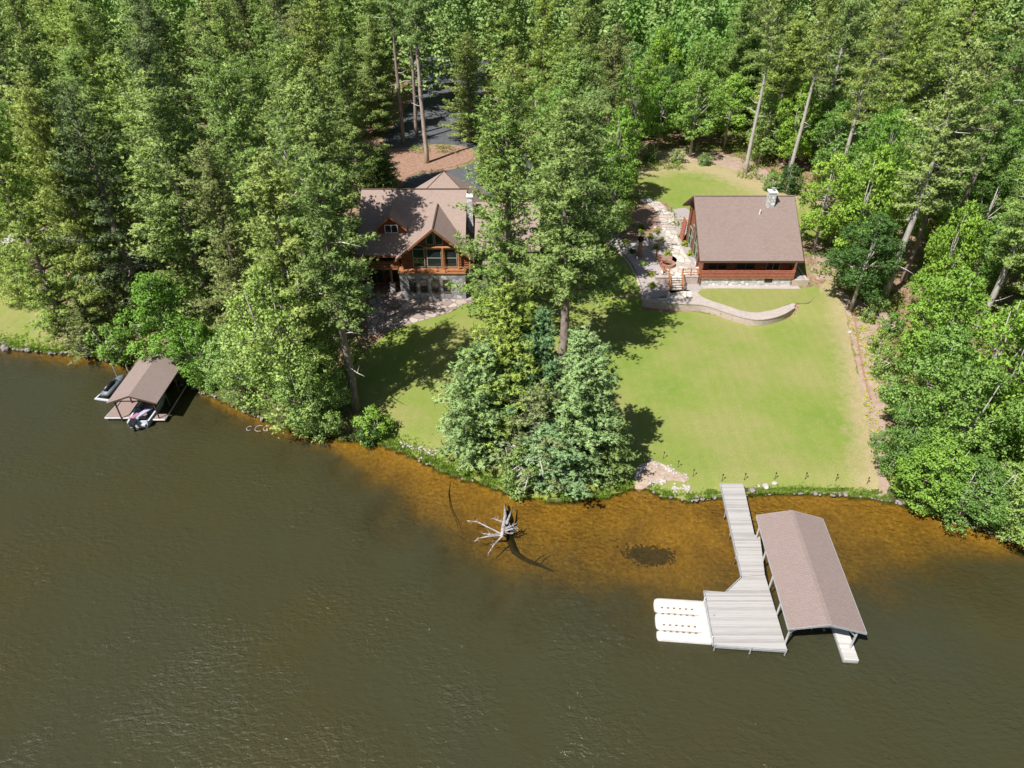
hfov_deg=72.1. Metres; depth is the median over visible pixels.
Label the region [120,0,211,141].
pine tree
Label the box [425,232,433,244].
gable window
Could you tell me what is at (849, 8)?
pine tree
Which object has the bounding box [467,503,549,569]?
fallen tree
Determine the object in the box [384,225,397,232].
window
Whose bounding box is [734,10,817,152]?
pine tree
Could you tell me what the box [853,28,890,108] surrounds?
broadleaf tree
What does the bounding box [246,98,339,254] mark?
pine tree
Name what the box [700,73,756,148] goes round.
broadleaf tree
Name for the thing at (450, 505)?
sunken branch
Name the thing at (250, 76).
pine tree
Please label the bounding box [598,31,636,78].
broadleaf tree
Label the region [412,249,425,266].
window
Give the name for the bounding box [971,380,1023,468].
broadleaf tree
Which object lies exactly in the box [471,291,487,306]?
bush
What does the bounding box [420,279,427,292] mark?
window
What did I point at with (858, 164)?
broadleaf tree
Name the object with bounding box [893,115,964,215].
broadleaf tree
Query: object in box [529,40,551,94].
broadleaf tree
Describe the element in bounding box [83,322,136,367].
bush
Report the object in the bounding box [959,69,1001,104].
broadleaf tree
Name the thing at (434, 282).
window
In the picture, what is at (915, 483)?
broadleaf tree
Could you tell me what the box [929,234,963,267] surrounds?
bush
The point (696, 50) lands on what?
broadleaf tree
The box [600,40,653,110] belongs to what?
broadleaf tree
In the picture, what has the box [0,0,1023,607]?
ground
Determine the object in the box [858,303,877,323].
bush
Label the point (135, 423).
motorboat
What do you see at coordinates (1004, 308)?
pine tree
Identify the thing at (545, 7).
pine tree
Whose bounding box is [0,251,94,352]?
lawn
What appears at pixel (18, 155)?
pine tree
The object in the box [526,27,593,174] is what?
pine tree
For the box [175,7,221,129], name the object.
pine tree
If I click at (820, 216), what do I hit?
broadleaf tree
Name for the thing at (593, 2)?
pine tree
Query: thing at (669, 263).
fire pit
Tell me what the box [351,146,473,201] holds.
needle bed
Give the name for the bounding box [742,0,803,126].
pine tree
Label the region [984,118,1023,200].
broadleaf tree
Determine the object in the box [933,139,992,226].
broadleaf tree
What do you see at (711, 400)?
lawn
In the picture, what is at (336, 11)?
pine tree
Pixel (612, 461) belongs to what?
spruce tree
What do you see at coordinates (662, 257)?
stone pad
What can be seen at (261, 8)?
pine tree
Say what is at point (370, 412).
bush
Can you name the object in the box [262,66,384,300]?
pine tree
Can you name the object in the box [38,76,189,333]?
pine tree
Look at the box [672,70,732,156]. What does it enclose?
broadleaf tree
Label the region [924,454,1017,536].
broadleaf tree
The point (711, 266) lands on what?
window
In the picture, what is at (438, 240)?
gable window
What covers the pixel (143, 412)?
towel
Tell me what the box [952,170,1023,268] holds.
broadleaf tree
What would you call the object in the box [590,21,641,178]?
pine tree
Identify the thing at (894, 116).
broadleaf tree
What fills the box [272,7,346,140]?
pine tree
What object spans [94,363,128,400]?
jet ski lift
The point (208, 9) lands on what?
pine tree
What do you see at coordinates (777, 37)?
pine tree
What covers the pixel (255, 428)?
driftwood
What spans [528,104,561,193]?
broadleaf tree
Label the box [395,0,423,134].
pine tree
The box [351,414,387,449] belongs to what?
bush
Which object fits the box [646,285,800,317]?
paver path
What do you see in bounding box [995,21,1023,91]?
pine tree
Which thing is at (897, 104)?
broadleaf tree
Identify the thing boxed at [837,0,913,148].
pine tree
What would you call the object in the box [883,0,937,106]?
pine tree
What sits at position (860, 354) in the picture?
edging log
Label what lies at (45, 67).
broadleaf tree
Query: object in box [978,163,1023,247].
broadleaf tree
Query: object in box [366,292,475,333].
patio
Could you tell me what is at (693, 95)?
broadleaf tree
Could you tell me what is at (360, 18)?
pine tree
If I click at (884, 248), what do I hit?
broadleaf tree
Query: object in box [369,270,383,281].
window
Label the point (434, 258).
window
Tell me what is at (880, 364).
bush
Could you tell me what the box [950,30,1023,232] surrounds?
pine tree
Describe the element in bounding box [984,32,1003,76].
broadleaf tree
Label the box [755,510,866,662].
boathouse
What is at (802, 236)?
bush
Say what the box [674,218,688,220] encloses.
wall
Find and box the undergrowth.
[0,139,1023,485]
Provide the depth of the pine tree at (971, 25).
111.11 m
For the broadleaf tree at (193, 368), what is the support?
on the ground at (576, 542)
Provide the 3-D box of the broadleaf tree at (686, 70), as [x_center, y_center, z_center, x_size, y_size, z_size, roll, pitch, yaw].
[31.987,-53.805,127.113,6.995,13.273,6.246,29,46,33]
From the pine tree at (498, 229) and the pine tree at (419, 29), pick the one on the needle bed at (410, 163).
the pine tree at (419, 29)
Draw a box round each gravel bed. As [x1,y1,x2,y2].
[605,230,701,298]
[657,208,689,239]
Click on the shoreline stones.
(3, 348)
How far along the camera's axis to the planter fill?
82.70 m
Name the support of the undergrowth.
on the ground at (576, 542)
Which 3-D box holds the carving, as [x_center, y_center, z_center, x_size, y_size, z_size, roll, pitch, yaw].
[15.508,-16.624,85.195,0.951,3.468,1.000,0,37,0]
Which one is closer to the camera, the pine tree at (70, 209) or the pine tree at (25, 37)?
the pine tree at (70, 209)
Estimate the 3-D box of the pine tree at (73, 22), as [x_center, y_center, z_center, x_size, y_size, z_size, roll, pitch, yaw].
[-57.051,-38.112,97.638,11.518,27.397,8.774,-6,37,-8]
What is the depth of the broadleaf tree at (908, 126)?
93.61 m
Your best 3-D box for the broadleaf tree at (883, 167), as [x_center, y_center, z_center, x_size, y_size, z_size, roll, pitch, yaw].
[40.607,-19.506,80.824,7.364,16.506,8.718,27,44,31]
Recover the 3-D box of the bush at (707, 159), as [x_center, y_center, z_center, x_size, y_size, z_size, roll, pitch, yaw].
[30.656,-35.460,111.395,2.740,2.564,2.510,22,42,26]
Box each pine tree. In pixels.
[0,0,65,110]
[0,4,43,93]
[0,42,138,280]
[0,48,46,186]
[0,55,48,116]
[0,86,138,330]
[0,105,98,341]
[2,74,133,307]
[25,0,82,105]
[28,0,126,129]
[37,44,135,198]
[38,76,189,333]
[44,0,136,138]
[50,0,135,183]
[60,84,157,232]
[70,1,126,108]
[89,41,203,263]
[105,66,250,329]
[108,32,242,280]
[114,0,201,129]
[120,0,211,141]
[121,0,181,52]
[123,21,227,223]
[124,39,189,195]
[131,0,195,113]
[154,54,214,171]
[173,138,278,361]
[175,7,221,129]
[181,35,274,259]
[185,34,256,175]
[186,0,257,140]
[192,53,310,314]
[194,0,258,124]
[198,59,269,228]
[226,146,377,419]
[230,0,267,95]
[232,54,284,164]
[233,107,368,346]
[242,10,287,127]
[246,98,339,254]
[250,0,297,80]
[254,0,314,84]
[254,27,334,161]
[258,38,360,211]
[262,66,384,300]
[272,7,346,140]
[272,148,380,412]
[281,0,374,160]
[299,0,353,101]
[317,37,392,203]
[319,0,375,120]
[343,0,403,101]
[351,14,404,134]
[371,0,409,144]
[386,0,445,163]
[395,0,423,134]
[438,30,494,142]
[444,73,560,328]
[474,45,551,224]
[477,0,538,101]
[501,96,637,364]
[511,44,626,253]
[521,0,564,114]
[523,82,626,299]
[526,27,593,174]
[544,0,602,128]
[553,4,609,101]
[567,0,612,95]
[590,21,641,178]
[629,55,660,139]
[714,0,764,131]
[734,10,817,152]
[738,0,781,119]
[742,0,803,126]
[743,0,794,172]
[779,0,826,95]
[788,0,852,171]
[794,0,871,155]
[804,0,869,111]
[832,0,911,199]
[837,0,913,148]
[852,0,949,150]
[868,0,921,70]
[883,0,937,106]
[883,36,1007,298]
[886,6,967,128]
[900,49,1014,282]
[928,0,1013,97]
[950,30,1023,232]
[971,172,1023,341]
[983,274,1023,363]
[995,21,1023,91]
[1001,207,1023,334]
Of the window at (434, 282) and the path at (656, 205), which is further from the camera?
the path at (656, 205)
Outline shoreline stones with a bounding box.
[0,340,1022,538]
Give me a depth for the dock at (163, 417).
65.55 m
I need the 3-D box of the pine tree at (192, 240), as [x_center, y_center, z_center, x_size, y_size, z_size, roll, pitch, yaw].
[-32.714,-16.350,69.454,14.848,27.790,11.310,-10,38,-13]
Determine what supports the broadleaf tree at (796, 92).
on the ground at (576, 542)
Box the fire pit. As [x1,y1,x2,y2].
[660,259,674,268]
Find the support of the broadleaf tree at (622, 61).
on the ground at (576, 542)
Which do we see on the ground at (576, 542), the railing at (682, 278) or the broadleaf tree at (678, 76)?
the broadleaf tree at (678, 76)
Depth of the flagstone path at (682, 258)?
85.94 m
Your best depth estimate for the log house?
80.93 m
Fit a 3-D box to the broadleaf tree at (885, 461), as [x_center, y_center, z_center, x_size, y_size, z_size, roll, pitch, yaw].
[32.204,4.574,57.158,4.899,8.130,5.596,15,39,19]
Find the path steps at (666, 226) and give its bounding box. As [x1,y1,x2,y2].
[660,223,675,229]
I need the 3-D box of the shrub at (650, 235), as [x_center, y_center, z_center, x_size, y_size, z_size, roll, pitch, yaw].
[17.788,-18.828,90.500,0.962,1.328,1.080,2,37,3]
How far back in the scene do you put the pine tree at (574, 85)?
77.72 m
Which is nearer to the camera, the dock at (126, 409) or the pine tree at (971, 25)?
the dock at (126, 409)
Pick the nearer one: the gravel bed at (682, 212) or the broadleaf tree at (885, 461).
the broadleaf tree at (885, 461)
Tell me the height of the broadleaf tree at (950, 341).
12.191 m
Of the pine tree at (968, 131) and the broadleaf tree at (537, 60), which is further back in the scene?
the broadleaf tree at (537, 60)
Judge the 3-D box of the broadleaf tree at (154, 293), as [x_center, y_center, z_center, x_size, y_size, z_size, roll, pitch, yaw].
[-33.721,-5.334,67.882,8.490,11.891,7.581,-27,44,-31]
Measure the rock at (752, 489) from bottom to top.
0.473 m
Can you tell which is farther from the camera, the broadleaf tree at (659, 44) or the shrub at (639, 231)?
the broadleaf tree at (659, 44)
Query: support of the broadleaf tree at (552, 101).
on the ground at (576, 542)
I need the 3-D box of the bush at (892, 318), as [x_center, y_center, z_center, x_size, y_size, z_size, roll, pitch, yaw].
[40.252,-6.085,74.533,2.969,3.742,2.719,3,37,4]
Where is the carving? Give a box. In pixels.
[635,234,643,258]
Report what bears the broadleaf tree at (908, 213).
on the ground at (576, 542)
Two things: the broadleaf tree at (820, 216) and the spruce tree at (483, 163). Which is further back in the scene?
the spruce tree at (483, 163)
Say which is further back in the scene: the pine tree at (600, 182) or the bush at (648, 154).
the bush at (648, 154)
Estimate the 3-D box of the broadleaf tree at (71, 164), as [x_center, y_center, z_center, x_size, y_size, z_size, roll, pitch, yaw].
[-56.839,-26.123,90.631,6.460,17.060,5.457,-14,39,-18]
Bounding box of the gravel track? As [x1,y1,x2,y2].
[0,229,48,244]
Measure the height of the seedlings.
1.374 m
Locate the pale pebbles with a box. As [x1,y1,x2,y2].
[399,441,690,492]
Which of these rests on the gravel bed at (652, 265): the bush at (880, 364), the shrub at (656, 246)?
the shrub at (656, 246)
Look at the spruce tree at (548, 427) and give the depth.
55.59 m
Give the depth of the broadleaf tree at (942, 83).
121.55 m
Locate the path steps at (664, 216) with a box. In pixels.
[657,212,674,220]
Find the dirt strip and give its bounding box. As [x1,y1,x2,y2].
[835,285,889,496]
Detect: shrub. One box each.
[635,229,644,233]
[638,223,645,228]
[646,271,655,276]
[647,233,653,238]
[647,282,657,287]
[652,244,659,249]
[664,249,671,254]
[681,240,687,246]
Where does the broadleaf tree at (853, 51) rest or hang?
on the ground at (576, 542)
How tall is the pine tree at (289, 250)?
24.719 m
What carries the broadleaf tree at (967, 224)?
on the ground at (576, 542)
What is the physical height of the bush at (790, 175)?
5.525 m
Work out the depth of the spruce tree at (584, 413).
54.03 m
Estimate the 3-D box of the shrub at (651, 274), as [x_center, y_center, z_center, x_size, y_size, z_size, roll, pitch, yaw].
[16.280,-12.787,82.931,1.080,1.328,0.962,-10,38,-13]
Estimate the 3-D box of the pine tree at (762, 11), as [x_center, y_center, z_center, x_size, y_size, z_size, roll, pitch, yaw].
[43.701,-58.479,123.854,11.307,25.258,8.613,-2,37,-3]
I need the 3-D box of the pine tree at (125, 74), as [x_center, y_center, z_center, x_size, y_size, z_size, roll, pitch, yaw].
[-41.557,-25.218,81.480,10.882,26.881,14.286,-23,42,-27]
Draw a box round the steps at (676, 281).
[668,276,682,289]
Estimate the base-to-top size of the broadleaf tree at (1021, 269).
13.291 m
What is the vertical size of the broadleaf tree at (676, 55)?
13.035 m
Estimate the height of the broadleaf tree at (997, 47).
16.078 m
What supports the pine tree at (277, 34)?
on the ground at (576, 542)
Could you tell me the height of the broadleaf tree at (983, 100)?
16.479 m
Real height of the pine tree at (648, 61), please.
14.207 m
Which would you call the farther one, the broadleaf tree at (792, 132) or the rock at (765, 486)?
the broadleaf tree at (792, 132)
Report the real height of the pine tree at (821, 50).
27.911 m
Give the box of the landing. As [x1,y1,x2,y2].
[650,290,691,300]
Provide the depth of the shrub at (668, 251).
86.38 m
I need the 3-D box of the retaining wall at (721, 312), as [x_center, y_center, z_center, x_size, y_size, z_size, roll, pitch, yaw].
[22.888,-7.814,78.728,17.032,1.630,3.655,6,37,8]
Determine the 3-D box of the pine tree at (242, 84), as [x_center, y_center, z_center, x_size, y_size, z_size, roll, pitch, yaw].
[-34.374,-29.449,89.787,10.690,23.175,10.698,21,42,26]
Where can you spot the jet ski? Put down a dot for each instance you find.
(110, 387)
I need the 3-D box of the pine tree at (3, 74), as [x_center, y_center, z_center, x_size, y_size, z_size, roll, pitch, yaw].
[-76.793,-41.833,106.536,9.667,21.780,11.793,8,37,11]
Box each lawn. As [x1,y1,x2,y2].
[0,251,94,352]
[348,240,878,502]
[631,161,830,239]
[698,284,818,311]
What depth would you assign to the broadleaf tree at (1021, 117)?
99.90 m
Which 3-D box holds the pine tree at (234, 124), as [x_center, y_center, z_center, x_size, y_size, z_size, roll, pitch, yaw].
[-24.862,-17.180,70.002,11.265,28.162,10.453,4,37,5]
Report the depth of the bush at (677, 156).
112.19 m
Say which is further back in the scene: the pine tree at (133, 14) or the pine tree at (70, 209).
the pine tree at (133, 14)
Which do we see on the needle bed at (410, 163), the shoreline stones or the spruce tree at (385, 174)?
the spruce tree at (385, 174)
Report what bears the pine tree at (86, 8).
on the ground at (576, 542)
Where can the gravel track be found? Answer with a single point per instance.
(8, 242)
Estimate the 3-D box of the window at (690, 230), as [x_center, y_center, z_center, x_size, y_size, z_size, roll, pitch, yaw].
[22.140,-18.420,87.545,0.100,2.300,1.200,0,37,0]
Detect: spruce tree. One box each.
[56,292,119,365]
[367,149,402,187]
[431,336,517,472]
[458,275,559,455]
[471,116,497,187]
[487,379,569,494]
[499,306,574,458]
[511,415,597,500]
[538,322,629,486]
[584,412,641,490]
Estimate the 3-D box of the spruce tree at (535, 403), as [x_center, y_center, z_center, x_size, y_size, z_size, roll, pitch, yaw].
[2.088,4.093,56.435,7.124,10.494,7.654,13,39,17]
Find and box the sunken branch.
[448,483,457,525]
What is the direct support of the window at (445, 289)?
in the log house
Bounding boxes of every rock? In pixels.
[748,487,755,492]
[762,483,768,489]
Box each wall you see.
[642,297,794,325]
[655,275,668,284]
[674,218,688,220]
[680,274,698,283]
[790,265,808,285]
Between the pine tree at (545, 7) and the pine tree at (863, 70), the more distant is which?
the pine tree at (545, 7)
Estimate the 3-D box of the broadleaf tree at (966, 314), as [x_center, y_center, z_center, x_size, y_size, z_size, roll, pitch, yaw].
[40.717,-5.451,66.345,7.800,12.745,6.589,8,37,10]
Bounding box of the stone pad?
[656,255,676,261]
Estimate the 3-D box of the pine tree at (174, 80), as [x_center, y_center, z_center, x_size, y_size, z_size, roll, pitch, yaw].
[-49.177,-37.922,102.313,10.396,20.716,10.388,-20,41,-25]
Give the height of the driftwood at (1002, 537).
0.710 m
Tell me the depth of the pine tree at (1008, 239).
67.61 m
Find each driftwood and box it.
[246,425,267,431]
[995,535,1011,542]
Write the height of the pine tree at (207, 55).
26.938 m
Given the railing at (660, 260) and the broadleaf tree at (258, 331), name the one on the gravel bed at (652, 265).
the railing at (660, 260)
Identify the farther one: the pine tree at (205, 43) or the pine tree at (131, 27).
the pine tree at (131, 27)
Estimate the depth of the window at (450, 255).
79.46 m
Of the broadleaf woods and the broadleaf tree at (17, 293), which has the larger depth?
the broadleaf woods
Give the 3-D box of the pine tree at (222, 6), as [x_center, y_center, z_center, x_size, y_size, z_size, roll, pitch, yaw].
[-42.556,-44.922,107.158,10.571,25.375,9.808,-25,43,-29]
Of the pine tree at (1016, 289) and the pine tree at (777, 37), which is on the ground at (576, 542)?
the pine tree at (1016, 289)
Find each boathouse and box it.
[106,350,187,421]
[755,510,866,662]
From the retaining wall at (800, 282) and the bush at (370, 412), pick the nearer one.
the bush at (370, 412)
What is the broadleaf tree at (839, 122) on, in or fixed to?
on the ground at (576, 542)
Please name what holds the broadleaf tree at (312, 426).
on the ground at (576, 542)
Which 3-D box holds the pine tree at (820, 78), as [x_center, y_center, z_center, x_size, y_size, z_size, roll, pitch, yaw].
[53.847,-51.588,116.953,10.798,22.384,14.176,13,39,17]
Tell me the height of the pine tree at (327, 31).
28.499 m
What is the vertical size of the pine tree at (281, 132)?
25.707 m
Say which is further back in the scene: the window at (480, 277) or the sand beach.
the window at (480, 277)
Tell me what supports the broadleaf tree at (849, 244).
on the ground at (576, 542)
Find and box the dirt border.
[633,150,840,279]
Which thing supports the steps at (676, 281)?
on the paver path at (697, 297)
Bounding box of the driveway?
[382,46,535,199]
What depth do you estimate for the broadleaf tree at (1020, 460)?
55.42 m
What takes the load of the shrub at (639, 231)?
on the ground at (576, 542)
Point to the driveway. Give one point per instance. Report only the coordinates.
(435, 114)
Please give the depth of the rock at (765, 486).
58.10 m
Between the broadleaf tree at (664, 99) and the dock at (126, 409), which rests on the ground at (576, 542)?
the broadleaf tree at (664, 99)
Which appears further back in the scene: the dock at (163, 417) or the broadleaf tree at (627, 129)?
the broadleaf tree at (627, 129)
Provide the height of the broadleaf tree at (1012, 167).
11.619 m
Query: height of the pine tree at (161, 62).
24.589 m
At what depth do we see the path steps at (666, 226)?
92.87 m
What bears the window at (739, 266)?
in the log cabin
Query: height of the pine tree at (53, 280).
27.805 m
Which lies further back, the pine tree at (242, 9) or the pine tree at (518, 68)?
the pine tree at (242, 9)
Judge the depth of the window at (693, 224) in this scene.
86.40 m
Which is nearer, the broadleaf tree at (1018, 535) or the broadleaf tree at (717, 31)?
the broadleaf tree at (1018, 535)
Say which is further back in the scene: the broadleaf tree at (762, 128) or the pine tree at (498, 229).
the broadleaf tree at (762, 128)
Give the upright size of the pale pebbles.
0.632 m
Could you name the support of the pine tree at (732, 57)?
on the ground at (576, 542)
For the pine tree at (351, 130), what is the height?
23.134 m
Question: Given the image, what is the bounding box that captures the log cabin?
[680,187,803,284]
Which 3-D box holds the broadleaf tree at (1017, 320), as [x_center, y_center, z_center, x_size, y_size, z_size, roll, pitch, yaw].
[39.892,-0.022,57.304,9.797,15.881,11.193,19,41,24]
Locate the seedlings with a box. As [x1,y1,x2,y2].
[847,306,887,466]
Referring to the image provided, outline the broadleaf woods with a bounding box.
[0,0,1023,91]
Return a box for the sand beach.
[634,461,689,492]
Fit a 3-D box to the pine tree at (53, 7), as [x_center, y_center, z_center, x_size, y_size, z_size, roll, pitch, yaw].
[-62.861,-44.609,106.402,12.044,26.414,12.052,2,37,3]
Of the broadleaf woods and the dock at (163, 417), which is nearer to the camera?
the dock at (163, 417)
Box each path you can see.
[641,198,671,222]
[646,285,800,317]
[661,230,697,275]
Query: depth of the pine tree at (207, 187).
63.84 m
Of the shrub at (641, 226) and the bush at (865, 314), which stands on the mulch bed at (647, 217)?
the shrub at (641, 226)
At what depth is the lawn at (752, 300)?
80.21 m
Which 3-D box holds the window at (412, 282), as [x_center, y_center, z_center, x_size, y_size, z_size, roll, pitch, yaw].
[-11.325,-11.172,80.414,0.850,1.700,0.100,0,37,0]
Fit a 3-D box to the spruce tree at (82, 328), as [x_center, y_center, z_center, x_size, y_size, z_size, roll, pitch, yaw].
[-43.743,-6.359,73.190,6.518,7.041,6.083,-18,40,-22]
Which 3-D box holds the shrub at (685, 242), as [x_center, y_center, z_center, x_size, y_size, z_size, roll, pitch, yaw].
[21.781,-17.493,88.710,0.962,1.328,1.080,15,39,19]
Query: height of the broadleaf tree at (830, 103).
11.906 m
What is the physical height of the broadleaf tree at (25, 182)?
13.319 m
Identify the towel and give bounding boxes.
[136,406,152,417]
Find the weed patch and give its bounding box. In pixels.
[616,539,677,567]
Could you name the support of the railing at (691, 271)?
on the retaining wall at (691, 279)
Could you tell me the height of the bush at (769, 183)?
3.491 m
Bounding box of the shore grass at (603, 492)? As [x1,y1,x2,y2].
[0,332,888,501]
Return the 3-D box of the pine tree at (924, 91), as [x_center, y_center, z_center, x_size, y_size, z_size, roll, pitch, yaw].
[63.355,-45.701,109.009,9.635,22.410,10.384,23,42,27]
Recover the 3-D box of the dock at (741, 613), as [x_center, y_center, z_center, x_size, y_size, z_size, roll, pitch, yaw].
[16.297,13.862,53.128,4.886,3.070,15.566,3,37,4]
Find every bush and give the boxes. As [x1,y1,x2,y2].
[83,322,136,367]
[350,403,394,444]
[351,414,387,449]
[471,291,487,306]
[495,445,539,502]
[641,145,658,162]
[669,148,686,164]
[697,152,714,165]
[760,172,783,191]
[776,163,805,195]
[800,230,807,241]
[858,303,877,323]
[863,328,891,355]
[864,288,890,312]
[867,430,889,448]
[869,343,901,382]
[875,373,909,405]
[877,310,906,342]
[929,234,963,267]
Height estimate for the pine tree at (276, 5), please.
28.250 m
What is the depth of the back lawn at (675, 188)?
105.69 m
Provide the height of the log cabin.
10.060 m
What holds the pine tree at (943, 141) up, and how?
on the ground at (576, 542)
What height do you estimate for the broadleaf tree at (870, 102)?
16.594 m
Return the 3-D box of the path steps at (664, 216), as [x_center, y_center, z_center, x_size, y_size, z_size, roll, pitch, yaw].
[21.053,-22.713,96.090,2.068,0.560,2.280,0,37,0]
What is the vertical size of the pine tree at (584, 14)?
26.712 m
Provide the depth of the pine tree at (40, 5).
121.71 m
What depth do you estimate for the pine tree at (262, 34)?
100.56 m
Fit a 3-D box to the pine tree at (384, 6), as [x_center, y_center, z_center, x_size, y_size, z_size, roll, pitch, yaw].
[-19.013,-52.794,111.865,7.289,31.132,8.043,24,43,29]
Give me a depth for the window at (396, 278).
83.29 m
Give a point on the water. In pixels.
(194, 582)
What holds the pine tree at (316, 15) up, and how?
on the ground at (576, 542)
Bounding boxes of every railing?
[656,250,664,274]
[664,265,671,290]
[681,269,684,290]
[683,268,699,275]
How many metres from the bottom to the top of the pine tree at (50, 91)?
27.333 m
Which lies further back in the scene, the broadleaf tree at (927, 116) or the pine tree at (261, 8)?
the pine tree at (261, 8)
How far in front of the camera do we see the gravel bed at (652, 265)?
85.19 m
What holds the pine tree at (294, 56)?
on the ground at (576, 542)
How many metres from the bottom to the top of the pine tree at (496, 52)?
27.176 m
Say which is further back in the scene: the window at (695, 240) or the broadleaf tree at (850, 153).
the broadleaf tree at (850, 153)
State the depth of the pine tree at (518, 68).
82.24 m
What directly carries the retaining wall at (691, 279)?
on the ground at (576, 542)
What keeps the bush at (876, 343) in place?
on the dirt strip
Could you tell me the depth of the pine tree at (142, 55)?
68.96 m
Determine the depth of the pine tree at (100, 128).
85.89 m
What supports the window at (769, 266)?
in the log cabin
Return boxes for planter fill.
[794,268,803,278]
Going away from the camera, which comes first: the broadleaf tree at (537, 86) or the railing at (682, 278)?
the railing at (682, 278)
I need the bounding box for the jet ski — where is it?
[99,374,124,396]
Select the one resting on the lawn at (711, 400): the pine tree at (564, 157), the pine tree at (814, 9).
the pine tree at (564, 157)
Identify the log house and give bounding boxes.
[354,171,539,298]
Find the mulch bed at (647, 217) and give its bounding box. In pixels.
[632,207,660,228]
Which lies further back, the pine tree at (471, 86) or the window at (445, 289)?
the pine tree at (471, 86)
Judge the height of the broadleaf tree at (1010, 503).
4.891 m
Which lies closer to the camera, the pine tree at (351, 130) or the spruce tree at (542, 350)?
the spruce tree at (542, 350)
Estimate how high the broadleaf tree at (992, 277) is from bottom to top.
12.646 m
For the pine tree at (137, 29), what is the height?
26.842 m
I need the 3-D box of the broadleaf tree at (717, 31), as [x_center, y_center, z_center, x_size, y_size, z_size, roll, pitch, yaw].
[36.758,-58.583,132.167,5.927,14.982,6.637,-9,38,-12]
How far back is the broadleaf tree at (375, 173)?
105.04 m
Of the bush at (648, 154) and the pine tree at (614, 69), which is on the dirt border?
the bush at (648, 154)
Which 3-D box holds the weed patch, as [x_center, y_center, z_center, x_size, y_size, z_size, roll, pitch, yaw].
[10.268,13.103,53.918,4.802,0.304,2.250,6,37,8]
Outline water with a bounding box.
[0,350,1023,767]
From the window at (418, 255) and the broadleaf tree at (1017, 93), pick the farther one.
the broadleaf tree at (1017, 93)
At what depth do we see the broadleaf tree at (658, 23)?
128.28 m
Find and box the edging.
[604,239,643,299]
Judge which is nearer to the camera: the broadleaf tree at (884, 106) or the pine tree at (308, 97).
the pine tree at (308, 97)
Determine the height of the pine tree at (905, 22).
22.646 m
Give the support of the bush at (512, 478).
on the ground at (576, 542)
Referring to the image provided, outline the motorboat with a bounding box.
[127,393,165,431]
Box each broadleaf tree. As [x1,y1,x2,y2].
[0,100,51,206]
[0,185,16,267]
[0,240,40,307]
[2,153,42,236]
[27,50,62,94]
[34,135,96,215]
[109,270,208,373]
[164,320,233,393]
[198,321,274,412]
[214,260,347,438]
[267,356,351,444]
[361,156,383,187]
[514,69,547,139]
[526,82,568,201]
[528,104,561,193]
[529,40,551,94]
[535,39,562,99]
[590,164,636,239]
[597,105,645,201]
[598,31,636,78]
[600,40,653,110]
[600,54,636,110]
[609,57,656,157]
[632,25,671,92]
[638,19,664,64]
[640,26,682,104]
[643,76,681,147]
[649,62,685,125]
[669,43,684,69]
[670,68,718,144]
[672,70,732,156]
[675,48,702,97]
[677,33,722,121]
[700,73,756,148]
[701,28,723,89]
[746,90,788,163]
[775,82,825,166]
[778,74,812,125]
[795,152,860,254]
[798,61,837,103]
[802,93,846,167]
[809,98,870,187]
[818,151,876,247]
[819,211,909,310]
[828,143,912,265]
[829,28,869,89]
[840,211,895,296]
[841,59,884,144]
[843,114,899,166]
[848,105,919,215]
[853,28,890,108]
[866,100,913,159]
[871,53,909,111]
[871,395,941,480]
[876,319,984,427]
[888,429,981,517]
[889,143,951,240]
[891,115,929,177]
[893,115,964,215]
[895,360,1023,483]
[896,265,994,375]
[910,199,993,322]
[912,34,957,99]
[912,99,955,170]
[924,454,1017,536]
[926,298,1023,464]
[932,32,976,107]
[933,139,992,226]
[944,212,1020,307]
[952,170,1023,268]
[954,93,993,195]
[958,87,1023,198]
[958,461,1023,527]
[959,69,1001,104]
[968,35,1010,99]
[971,157,1023,215]
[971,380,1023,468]
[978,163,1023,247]
[978,199,1023,291]
[979,456,1023,549]
[980,79,1023,177]
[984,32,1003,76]
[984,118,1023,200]
[993,84,1023,168]
[998,43,1021,74]
[1005,332,1023,397]
[1012,457,1023,506]
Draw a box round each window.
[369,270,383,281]
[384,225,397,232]
[385,270,399,281]
[408,279,416,292]
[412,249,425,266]
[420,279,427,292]
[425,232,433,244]
[426,249,441,266]
[431,279,438,292]
[434,233,442,244]
[442,279,450,292]
[444,249,457,266]
[473,272,483,280]
[687,225,691,245]
[690,224,694,248]
[692,233,696,257]
[707,263,726,269]
[735,263,755,269]
[765,263,780,269]
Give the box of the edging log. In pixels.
[853,308,871,399]
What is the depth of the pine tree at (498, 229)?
68.49 m
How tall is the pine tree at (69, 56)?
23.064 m
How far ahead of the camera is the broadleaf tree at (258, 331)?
58.67 m
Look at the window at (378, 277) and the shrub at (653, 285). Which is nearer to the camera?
the shrub at (653, 285)
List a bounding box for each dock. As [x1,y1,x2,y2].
[104,398,152,418]
[152,382,188,420]
[653,597,712,644]
[703,483,787,655]
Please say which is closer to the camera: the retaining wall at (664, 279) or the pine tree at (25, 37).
the retaining wall at (664, 279)
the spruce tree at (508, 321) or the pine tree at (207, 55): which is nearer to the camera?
the spruce tree at (508, 321)
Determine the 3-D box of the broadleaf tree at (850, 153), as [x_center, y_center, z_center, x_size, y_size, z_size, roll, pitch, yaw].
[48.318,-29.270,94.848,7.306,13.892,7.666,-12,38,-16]
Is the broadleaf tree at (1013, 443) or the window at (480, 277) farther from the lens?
the window at (480, 277)
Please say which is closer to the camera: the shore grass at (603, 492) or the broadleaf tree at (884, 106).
the shore grass at (603, 492)
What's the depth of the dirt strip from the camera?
70.35 m
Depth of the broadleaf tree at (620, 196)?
86.21 m
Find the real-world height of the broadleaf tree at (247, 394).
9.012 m

